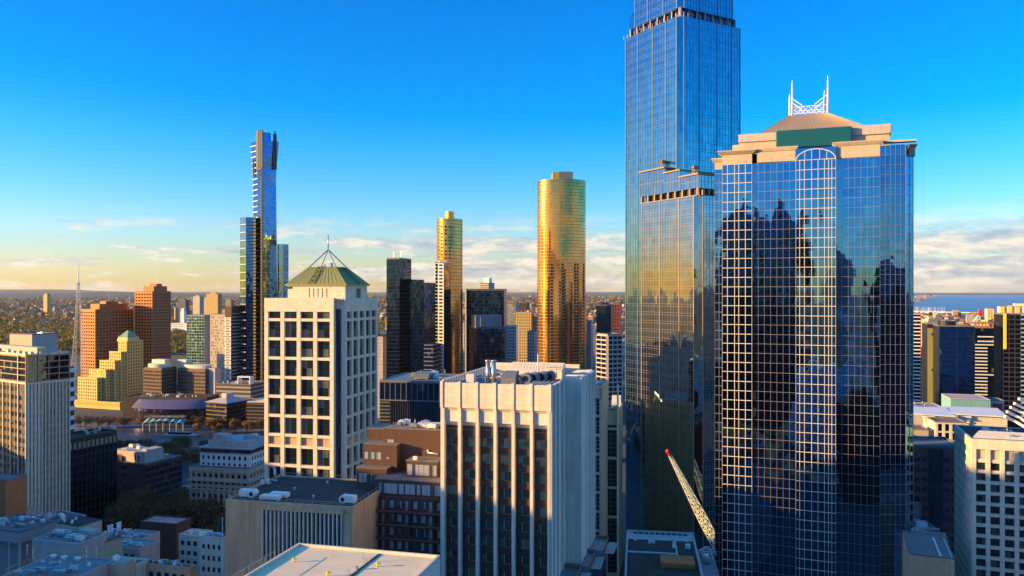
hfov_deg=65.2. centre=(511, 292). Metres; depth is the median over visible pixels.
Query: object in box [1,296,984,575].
ground
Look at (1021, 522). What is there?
window
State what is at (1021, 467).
window
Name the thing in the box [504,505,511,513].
window
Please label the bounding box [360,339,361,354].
window
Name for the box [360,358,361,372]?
window
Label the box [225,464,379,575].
office building
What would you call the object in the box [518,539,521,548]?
window
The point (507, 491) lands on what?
window
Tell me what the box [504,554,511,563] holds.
window
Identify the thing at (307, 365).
window
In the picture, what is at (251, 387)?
office building
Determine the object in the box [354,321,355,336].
window
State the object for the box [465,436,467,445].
window
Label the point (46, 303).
building
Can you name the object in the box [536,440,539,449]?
window
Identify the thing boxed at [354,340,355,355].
window
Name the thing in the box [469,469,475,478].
window
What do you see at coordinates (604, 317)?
apartment tower
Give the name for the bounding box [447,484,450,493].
window
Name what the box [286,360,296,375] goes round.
window
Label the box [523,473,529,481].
window
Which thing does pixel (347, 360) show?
window
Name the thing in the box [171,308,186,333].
apartment tower
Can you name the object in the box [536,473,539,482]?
window
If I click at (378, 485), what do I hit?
window
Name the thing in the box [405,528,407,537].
window
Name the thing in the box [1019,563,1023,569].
window
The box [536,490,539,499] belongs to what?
window
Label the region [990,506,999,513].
window
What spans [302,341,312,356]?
window
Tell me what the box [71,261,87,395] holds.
spire
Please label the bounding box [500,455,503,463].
window
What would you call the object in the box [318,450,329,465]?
window
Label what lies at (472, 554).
window
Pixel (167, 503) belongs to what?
street tree
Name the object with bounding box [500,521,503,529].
window
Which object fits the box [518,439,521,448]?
window
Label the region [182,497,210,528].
street tree
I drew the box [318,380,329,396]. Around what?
window
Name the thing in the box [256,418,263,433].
autumn tree
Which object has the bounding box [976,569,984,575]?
window
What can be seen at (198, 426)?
autumn tree
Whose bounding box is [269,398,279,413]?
window
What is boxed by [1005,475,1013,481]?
window
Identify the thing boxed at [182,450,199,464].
garden tree
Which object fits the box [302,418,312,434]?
window
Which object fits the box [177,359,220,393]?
office building
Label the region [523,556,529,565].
window
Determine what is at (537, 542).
window
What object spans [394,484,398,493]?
window
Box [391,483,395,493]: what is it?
window
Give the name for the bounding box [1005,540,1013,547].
window
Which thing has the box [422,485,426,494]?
window
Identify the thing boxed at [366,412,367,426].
window
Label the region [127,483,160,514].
street tree
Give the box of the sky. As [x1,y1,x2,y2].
[0,0,1023,292]
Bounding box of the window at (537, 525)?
[536,524,539,532]
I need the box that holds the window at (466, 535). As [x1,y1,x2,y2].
[465,534,467,543]
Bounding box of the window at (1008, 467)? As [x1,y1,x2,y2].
[1005,464,1013,471]
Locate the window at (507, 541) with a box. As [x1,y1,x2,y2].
[504,538,511,546]
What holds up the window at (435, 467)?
in the apartment building at (400, 467)
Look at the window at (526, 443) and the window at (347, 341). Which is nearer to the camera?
the window at (526, 443)
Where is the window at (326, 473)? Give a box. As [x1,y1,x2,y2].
[318,469,329,476]
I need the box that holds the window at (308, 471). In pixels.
[302,468,312,475]
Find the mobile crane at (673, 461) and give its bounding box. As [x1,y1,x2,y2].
[666,449,714,548]
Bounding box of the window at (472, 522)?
[469,518,475,527]
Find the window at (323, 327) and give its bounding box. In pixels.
[318,322,329,337]
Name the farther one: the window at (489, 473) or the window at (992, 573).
the window at (992, 573)
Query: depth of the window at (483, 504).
190.93 m
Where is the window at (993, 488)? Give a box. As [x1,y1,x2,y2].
[990,485,999,491]
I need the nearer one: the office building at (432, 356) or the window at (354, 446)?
the window at (354, 446)
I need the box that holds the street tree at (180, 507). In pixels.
[170,498,197,521]
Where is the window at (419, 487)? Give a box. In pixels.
[417,485,421,494]
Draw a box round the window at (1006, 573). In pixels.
[1005,572,1013,575]
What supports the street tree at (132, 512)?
on the ground
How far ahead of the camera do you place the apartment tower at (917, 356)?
797.55 m
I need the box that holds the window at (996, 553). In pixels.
[990,549,999,556]
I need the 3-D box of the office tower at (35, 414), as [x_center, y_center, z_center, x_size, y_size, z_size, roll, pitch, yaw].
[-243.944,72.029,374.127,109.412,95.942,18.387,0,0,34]
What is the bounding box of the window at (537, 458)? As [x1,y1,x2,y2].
[536,457,539,465]
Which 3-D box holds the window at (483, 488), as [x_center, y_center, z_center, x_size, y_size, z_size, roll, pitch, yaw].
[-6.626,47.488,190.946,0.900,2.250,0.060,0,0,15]
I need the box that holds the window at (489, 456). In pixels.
[487,454,492,462]
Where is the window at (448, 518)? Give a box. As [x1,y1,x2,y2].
[447,517,450,525]
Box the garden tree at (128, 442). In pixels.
[121,439,135,447]
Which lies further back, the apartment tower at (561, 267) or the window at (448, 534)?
the apartment tower at (561, 267)
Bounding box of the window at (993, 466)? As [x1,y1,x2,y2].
[990,463,999,470]
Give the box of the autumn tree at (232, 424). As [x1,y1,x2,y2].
[228,418,241,433]
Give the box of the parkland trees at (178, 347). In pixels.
[0,305,984,353]
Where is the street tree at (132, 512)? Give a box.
[98,495,144,526]
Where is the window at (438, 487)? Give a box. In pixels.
[437,486,440,495]
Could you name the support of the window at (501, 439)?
in the office tower at (517, 468)
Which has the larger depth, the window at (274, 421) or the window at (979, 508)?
the window at (274, 421)
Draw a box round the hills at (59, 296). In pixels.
[0,292,239,300]
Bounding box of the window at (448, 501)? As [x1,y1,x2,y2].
[447,500,450,509]
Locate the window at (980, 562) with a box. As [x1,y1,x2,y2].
[976,559,985,565]
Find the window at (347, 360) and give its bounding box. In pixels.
[347,360,348,375]
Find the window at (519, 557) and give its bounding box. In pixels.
[518,555,521,564]
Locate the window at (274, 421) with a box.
[269,417,279,432]
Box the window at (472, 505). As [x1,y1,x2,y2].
[469,502,475,510]
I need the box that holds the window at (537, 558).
[536,557,539,566]
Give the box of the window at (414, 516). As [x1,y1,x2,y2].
[413,515,416,522]
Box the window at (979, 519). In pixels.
[976,516,984,522]
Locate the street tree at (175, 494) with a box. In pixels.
[142,489,188,514]
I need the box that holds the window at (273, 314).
[269,311,279,317]
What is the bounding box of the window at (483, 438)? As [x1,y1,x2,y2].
[482,437,485,446]
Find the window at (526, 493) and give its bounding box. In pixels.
[523,489,529,498]
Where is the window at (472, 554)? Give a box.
[469,551,475,560]
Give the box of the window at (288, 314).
[286,312,296,317]
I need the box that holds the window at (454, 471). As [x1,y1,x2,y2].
[452,468,457,477]
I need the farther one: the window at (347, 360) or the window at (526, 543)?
the window at (347, 360)
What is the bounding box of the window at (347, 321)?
[347,321,348,337]
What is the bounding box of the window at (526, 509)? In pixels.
[523,506,529,515]
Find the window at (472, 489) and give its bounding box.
[469,486,475,494]
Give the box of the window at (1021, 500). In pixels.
[1019,498,1023,504]
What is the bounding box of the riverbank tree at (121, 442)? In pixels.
[117,439,124,446]
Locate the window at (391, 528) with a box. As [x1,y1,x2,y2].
[390,527,393,534]
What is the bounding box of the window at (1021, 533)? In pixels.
[1019,530,1023,537]
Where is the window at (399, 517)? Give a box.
[397,514,401,521]
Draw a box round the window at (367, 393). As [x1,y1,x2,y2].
[366,393,367,408]
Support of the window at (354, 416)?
in the office tower at (321, 370)
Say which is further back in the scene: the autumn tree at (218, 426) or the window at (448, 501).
the autumn tree at (218, 426)
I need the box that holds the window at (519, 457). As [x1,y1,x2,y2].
[518,456,521,464]
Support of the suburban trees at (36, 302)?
on the ground
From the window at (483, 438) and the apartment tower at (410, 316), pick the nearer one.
the window at (483, 438)
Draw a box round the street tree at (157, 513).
[146,500,181,516]
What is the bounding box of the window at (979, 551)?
[976,548,984,554]
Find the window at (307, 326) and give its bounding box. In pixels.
[302,321,312,337]
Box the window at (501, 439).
[500,438,503,447]
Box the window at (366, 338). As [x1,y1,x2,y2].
[366,338,367,353]
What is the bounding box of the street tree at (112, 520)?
[99,510,138,534]
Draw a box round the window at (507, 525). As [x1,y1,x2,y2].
[504,521,511,530]
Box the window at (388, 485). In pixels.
[386,483,390,492]
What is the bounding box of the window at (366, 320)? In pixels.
[366,320,367,334]
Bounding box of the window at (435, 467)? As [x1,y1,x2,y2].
[434,465,436,475]
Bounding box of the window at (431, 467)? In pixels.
[429,465,433,475]
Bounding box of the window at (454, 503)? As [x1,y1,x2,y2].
[452,501,457,509]
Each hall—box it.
[123,392,218,422]
[914,401,939,425]
[914,406,954,427]
[940,406,1006,426]
[941,393,989,417]
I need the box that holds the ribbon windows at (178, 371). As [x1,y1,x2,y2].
[178,371,204,393]
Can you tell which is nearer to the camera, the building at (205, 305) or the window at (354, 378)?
the window at (354, 378)
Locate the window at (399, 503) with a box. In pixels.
[397,501,401,507]
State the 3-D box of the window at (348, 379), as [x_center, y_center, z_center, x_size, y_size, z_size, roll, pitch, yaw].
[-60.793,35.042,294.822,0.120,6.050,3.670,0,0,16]
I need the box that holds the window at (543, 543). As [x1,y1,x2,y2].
[541,541,546,549]
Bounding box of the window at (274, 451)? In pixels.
[269,447,279,462]
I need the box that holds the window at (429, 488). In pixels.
[427,485,431,495]
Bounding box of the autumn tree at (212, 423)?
[205,419,217,433]
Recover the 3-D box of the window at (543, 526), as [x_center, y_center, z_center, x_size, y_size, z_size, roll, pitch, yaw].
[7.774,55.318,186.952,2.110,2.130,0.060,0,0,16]
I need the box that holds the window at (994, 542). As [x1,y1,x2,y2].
[990,538,999,545]
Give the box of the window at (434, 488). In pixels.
[432,486,436,495]
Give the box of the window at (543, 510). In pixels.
[541,507,546,516]
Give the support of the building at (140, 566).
on the ground
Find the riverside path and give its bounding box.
[74,422,263,430]
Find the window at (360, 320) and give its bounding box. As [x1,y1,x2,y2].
[360,320,361,335]
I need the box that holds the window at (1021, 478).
[1019,476,1023,482]
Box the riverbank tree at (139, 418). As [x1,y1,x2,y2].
[135,416,148,424]
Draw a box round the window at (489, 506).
[487,503,492,512]
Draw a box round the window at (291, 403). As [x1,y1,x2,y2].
[286,398,296,414]
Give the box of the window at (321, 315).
[318,312,329,318]
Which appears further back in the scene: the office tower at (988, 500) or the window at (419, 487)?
the office tower at (988, 500)
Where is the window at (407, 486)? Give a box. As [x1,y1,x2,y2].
[405,484,409,494]
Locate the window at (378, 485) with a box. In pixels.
[376,483,380,492]
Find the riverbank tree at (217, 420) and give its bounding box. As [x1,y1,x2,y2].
[213,417,225,427]
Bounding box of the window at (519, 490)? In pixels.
[518,489,521,498]
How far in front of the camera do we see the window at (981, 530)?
261.61 m
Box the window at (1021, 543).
[1019,541,1023,547]
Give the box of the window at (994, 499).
[990,495,999,502]
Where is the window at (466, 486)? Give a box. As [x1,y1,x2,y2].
[465,485,467,494]
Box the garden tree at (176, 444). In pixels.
[169,441,182,454]
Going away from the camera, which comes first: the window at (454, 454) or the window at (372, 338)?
the window at (454, 454)
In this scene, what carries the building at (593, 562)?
on the ground
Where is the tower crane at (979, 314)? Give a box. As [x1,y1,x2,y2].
[972,310,981,325]
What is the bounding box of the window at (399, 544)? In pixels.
[397,541,401,548]
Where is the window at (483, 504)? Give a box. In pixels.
[482,503,485,511]
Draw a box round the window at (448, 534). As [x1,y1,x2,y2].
[447,533,450,540]
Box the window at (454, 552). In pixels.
[452,549,457,558]
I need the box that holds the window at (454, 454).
[452,452,457,460]
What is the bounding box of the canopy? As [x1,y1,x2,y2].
[142,415,186,430]
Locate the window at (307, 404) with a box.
[302,399,312,414]
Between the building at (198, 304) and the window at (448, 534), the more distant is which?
the building at (198, 304)
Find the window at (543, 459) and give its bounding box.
[541,457,546,466]
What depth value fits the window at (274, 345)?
297.82 m
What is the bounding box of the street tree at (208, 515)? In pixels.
[180,499,224,529]
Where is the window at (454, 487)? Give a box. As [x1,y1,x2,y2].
[452,485,457,493]
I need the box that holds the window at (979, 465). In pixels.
[976,462,984,469]
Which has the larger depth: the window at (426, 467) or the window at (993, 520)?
the window at (993, 520)
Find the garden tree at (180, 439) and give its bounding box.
[171,436,184,446]
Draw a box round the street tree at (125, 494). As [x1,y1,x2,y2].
[117,487,146,503]
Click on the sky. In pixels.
(128, 128)
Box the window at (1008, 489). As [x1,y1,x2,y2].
[1005,486,1013,492]
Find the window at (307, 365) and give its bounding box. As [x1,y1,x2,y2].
[302,360,312,376]
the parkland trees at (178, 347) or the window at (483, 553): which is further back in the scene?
the parkland trees at (178, 347)
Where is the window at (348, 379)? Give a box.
[347,379,348,394]
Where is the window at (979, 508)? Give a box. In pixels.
[976,505,984,512]
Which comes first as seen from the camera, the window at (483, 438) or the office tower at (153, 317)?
the window at (483, 438)
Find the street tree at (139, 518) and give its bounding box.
[121,513,145,528]
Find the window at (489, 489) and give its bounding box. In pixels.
[487,487,492,495]
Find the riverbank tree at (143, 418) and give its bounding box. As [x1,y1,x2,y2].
[139,414,153,424]
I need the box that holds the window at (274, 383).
[269,378,279,394]
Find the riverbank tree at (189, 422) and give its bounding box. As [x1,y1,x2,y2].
[185,419,194,427]
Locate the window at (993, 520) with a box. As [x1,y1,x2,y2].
[990,517,999,524]
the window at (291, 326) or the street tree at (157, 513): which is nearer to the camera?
the window at (291, 326)
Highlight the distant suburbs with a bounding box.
[0,295,984,340]
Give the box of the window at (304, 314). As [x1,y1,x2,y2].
[302,312,312,317]
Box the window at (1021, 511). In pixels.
[1019,508,1023,515]
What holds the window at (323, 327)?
in the office tower at (321, 370)
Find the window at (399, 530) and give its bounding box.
[397,528,401,534]
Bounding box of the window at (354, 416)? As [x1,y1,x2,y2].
[354,416,355,430]
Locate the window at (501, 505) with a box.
[500,504,503,513]
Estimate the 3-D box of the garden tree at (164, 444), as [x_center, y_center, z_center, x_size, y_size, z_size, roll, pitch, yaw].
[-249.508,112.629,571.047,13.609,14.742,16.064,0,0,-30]
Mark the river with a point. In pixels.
(125, 434)
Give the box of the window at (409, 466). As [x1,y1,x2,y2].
[407,464,411,474]
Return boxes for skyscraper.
[240,130,288,380]
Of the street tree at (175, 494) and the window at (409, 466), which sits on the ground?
the street tree at (175, 494)
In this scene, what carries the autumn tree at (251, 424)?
on the ground
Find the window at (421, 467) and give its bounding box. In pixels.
[419,465,423,475]
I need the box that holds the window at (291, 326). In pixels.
[285,321,296,337]
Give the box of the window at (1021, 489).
[1019,487,1023,493]
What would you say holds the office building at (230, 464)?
on the ground
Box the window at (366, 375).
[366,375,367,389]
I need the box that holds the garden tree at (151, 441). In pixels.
[143,438,157,445]
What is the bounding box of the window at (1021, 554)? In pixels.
[1019,552,1023,558]
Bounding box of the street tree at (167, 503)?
[162,494,197,514]
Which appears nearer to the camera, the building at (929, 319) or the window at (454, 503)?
the window at (454, 503)
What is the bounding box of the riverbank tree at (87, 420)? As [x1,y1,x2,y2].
[82,416,93,427]
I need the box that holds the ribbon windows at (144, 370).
[144,370,160,392]
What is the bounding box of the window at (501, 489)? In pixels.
[500,488,503,496]
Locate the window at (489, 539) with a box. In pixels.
[487,536,492,545]
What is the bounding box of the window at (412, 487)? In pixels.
[410,484,414,494]
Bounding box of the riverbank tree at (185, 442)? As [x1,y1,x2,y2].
[182,436,193,450]
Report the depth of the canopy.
690.90 m
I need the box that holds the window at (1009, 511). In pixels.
[1005,507,1013,514]
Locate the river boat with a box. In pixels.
[164,431,198,435]
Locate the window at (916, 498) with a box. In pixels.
[914,496,919,500]
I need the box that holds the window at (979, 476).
[976,473,984,479]
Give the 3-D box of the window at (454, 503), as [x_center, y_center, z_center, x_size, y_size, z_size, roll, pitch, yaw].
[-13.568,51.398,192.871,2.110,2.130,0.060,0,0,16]
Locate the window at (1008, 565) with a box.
[1005,561,1013,568]
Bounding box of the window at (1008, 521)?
[1005,518,1013,525]
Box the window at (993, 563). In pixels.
[990,560,999,567]
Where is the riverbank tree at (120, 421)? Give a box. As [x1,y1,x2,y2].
[115,418,125,425]
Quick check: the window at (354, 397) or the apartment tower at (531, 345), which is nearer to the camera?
the window at (354, 397)
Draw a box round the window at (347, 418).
[347,418,348,433]
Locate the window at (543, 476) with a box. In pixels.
[541,474,546,482]
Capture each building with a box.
[0,473,26,516]
[0,513,60,575]
[3,545,134,575]
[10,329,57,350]
[32,529,106,561]
[37,510,85,520]
[43,294,49,314]
[57,516,101,531]
[70,426,116,533]
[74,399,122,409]
[78,521,131,557]
[117,444,181,498]
[121,556,147,575]
[122,529,159,539]
[123,537,159,560]
[140,515,190,559]
[143,359,176,393]
[146,558,195,575]
[174,307,178,321]
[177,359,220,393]
[179,299,188,320]
[179,528,212,575]
[187,432,263,534]
[193,295,203,314]
[200,532,225,575]
[204,297,206,314]
[205,392,256,427]
[207,293,221,314]
[216,376,263,397]
[225,299,233,305]
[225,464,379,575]
[232,543,439,575]
[246,397,263,428]
[356,419,453,575]
[379,369,458,423]
[424,343,440,373]
[463,333,464,350]
[470,315,504,370]
[534,316,536,329]
[560,535,616,575]
[586,324,595,367]
[595,380,608,575]
[608,384,622,575]
[624,530,702,575]
[697,546,718,575]
[902,530,954,575]
[911,502,947,541]
[914,425,928,435]
[914,436,953,555]
[921,317,940,346]
[927,417,966,440]
[977,318,993,325]
[985,397,1003,412]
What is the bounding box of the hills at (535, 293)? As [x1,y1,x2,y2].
[171,292,624,295]
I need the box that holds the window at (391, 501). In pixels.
[390,500,393,507]
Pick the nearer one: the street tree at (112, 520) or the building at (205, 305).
the street tree at (112, 520)
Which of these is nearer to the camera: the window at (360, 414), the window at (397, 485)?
the window at (397, 485)
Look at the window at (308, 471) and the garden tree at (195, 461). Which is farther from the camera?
the garden tree at (195, 461)
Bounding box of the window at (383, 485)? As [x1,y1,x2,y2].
[381,483,385,492]
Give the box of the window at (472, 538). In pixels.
[469,535,475,543]
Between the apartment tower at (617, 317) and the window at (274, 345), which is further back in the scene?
the apartment tower at (617, 317)
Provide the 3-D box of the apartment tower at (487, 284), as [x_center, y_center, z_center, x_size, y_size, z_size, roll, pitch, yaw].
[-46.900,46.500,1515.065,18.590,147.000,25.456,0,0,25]
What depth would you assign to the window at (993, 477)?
260.21 m
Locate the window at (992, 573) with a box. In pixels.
[990,571,999,575]
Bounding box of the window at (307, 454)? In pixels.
[302,449,312,464]
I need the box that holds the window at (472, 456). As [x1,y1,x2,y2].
[469,453,475,461]
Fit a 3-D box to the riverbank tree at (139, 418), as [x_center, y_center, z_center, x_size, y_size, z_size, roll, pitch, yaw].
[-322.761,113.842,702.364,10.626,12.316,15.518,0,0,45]
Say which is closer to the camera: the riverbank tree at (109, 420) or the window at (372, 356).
the window at (372, 356)
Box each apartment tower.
[70,366,74,431]
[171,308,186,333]
[187,314,209,363]
[210,313,224,381]
[225,306,239,380]
[378,335,386,422]
[386,257,435,376]
[434,261,450,373]
[436,211,462,373]
[480,278,494,288]
[507,302,518,324]
[516,310,533,361]
[519,302,529,310]
[527,330,536,361]
[537,172,585,368]
[596,302,612,334]
[596,333,622,456]
[611,303,621,332]
[914,312,920,401]
[985,308,993,320]
[994,313,1020,427]
[997,303,1023,312]
[1019,313,1023,427]
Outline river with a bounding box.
[74,427,263,446]
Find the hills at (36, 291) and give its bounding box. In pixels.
[0,289,239,297]
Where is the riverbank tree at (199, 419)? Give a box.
[190,416,205,422]
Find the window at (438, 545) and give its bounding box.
[437,544,440,551]
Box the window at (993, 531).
[990,528,999,534]
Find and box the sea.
[914,295,1023,314]
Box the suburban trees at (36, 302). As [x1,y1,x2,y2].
[0,293,976,319]
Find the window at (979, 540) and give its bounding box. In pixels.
[976,537,984,544]
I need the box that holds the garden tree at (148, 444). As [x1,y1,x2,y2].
[140,441,153,446]
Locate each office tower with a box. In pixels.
[0,344,69,513]
[81,301,133,375]
[135,276,170,368]
[264,235,377,481]
[440,354,594,575]
[465,289,506,372]
[625,0,741,534]
[639,160,714,557]
[711,77,916,575]
[922,322,937,402]
[933,321,974,405]
[954,398,1023,575]
[966,322,993,396]
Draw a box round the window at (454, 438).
[452,436,457,444]
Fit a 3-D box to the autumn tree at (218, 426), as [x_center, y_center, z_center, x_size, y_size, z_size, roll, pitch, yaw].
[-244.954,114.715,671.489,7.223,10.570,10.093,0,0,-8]
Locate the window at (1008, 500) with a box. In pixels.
[1005,496,1013,503]
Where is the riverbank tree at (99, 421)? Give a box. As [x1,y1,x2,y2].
[95,418,104,424]
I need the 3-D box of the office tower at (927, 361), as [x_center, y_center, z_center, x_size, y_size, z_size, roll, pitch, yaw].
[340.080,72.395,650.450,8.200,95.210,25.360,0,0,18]
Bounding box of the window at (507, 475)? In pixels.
[504,472,511,480]
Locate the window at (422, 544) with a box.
[421,543,424,550]
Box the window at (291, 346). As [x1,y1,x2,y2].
[286,340,296,356]
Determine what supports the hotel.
on the ground
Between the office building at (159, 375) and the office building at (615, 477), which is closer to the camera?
the office building at (615, 477)
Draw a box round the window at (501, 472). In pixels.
[500,471,503,480]
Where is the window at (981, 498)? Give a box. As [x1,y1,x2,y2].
[976,494,984,501]
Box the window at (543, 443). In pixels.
[541,440,546,449]
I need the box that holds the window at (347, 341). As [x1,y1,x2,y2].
[347,341,348,356]
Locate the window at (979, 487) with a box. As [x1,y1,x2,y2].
[976,484,985,490]
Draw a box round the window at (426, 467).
[424,465,428,475]
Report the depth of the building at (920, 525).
272.14 m
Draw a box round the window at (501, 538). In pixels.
[500,537,503,546]
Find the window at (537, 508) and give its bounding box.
[536,507,539,516]
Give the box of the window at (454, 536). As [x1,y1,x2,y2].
[452,533,457,542]
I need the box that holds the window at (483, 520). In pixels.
[482,519,485,528]
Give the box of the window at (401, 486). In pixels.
[399,484,403,493]
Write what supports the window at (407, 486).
in the apartment building at (400, 467)
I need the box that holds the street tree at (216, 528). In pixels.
[206,511,225,535]
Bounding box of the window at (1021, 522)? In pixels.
[1019,519,1023,526]
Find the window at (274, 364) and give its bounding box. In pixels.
[269,359,279,375]
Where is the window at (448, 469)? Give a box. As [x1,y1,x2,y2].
[447,468,450,476]
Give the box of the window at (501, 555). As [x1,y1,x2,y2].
[500,554,503,562]
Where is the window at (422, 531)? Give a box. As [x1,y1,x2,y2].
[421,529,424,536]
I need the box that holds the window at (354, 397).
[354,397,355,411]
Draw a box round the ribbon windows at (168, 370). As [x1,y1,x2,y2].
[162,370,175,392]
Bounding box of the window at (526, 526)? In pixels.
[523,523,529,531]
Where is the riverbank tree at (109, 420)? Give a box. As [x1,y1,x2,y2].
[102,415,117,427]
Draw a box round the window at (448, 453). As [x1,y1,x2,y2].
[447,452,450,460]
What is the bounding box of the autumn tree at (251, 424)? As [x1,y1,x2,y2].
[242,419,256,429]
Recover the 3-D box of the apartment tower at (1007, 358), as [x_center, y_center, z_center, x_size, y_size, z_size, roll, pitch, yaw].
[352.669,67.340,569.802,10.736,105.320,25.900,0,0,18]
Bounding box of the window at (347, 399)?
[347,399,348,414]
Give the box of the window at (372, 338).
[372,338,373,352]
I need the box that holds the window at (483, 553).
[482,552,485,561]
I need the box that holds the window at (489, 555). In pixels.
[487,553,492,561]
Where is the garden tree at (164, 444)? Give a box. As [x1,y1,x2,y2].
[158,440,171,448]
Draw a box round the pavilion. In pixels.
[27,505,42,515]
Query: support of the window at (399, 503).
in the apartment building at (400, 467)
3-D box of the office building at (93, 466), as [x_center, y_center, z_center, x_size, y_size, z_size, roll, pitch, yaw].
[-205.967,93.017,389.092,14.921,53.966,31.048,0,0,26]
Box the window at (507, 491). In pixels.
[504,488,511,497]
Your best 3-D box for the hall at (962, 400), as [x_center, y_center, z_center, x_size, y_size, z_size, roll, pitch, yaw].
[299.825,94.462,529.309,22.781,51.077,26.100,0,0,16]
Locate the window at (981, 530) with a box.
[976,526,985,533]
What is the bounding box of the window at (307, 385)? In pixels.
[302,379,312,395]
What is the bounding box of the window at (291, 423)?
[285,417,296,433]
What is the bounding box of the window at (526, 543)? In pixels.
[523,539,529,548]
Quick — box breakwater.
[914,311,977,312]
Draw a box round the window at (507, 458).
[504,455,511,463]
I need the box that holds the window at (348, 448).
[347,448,348,463]
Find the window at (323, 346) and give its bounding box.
[318,341,329,357]
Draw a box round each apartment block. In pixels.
[507,325,517,362]
[587,320,592,369]
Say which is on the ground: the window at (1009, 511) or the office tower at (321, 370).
the office tower at (321, 370)
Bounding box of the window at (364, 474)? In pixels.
[363,473,366,482]
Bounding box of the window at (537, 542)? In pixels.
[536,540,539,549]
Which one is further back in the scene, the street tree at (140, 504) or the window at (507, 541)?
the street tree at (140, 504)
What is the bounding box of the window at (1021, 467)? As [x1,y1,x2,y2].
[1019,465,1023,471]
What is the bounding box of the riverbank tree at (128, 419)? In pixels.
[116,415,136,427]
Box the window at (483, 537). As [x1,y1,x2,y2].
[482,536,485,544]
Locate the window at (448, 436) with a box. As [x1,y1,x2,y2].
[447,435,450,444]
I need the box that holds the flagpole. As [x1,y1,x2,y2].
[222,518,222,575]
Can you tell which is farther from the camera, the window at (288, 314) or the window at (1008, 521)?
the window at (288, 314)
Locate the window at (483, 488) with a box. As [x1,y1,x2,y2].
[482,486,485,495]
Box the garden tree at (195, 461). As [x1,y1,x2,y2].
[191,450,199,463]
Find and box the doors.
[117,455,138,460]
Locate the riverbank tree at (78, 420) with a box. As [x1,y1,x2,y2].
[74,414,82,427]
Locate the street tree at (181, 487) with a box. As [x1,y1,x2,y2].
[156,484,189,502]
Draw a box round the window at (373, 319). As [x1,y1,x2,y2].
[372,319,373,334]
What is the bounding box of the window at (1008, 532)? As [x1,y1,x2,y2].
[1005,529,1013,536]
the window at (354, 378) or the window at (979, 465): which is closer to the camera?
the window at (979, 465)
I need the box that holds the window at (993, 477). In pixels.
[990,474,999,481]
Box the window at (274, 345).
[269,340,279,355]
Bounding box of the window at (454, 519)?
[452,517,457,525]
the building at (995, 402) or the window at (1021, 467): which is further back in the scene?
the building at (995, 402)
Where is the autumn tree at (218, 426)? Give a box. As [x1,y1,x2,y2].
[215,422,223,431]
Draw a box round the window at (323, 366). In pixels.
[318,360,329,376]
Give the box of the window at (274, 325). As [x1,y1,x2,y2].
[270,321,279,336]
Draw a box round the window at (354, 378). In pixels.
[354,378,355,393]
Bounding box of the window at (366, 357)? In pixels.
[366,357,367,371]
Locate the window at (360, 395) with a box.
[360,395,361,410]
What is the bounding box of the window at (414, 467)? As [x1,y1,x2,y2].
[412,464,416,474]
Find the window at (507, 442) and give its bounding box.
[504,438,511,447]
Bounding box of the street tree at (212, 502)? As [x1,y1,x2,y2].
[205,494,225,516]
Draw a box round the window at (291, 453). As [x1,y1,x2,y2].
[285,448,296,463]
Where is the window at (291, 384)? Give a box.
[285,379,296,394]
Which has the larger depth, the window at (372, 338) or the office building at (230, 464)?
the office building at (230, 464)
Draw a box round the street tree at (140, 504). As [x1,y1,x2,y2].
[103,496,143,527]
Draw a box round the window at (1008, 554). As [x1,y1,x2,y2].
[1005,551,1013,557]
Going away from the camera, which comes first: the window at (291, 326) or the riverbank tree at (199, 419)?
the window at (291, 326)
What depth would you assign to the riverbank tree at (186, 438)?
596.09 m
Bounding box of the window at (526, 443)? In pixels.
[523,439,529,448]
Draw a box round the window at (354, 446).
[354,446,355,460]
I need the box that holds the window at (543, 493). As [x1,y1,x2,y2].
[541,491,546,499]
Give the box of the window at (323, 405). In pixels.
[318,399,329,415]
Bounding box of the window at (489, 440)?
[487,438,492,446]
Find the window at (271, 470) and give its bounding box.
[269,466,279,478]
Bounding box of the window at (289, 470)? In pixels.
[286,467,296,475]
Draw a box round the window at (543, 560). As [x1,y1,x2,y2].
[541,558,546,566]
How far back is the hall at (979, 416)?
469.25 m
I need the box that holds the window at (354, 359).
[354,359,355,374]
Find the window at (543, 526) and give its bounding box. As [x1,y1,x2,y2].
[541,524,546,533]
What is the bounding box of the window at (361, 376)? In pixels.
[360,376,361,391]
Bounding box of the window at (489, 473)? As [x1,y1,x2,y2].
[487,470,492,479]
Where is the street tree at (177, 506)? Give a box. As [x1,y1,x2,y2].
[155,496,198,516]
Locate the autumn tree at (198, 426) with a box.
[192,423,202,433]
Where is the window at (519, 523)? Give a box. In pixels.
[518,522,521,531]
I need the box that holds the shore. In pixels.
[914,293,1023,294]
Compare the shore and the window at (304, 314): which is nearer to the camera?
the window at (304, 314)
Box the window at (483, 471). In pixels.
[482,470,485,479]
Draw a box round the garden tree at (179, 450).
[165,446,190,460]
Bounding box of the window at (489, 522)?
[487,520,492,528]
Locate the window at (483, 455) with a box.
[482,454,485,462]
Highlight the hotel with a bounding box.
[78,330,142,400]
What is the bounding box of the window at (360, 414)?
[360,414,361,428]
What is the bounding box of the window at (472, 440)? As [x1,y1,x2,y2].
[469,437,475,445]
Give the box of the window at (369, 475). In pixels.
[368,474,371,482]
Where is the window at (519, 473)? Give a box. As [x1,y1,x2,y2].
[518,472,521,481]
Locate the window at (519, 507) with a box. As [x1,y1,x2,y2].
[518,506,521,514]
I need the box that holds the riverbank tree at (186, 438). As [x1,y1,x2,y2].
[172,435,190,447]
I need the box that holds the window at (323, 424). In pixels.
[318,419,329,435]
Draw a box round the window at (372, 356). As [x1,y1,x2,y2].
[372,356,373,370]
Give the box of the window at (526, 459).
[523,456,529,465]

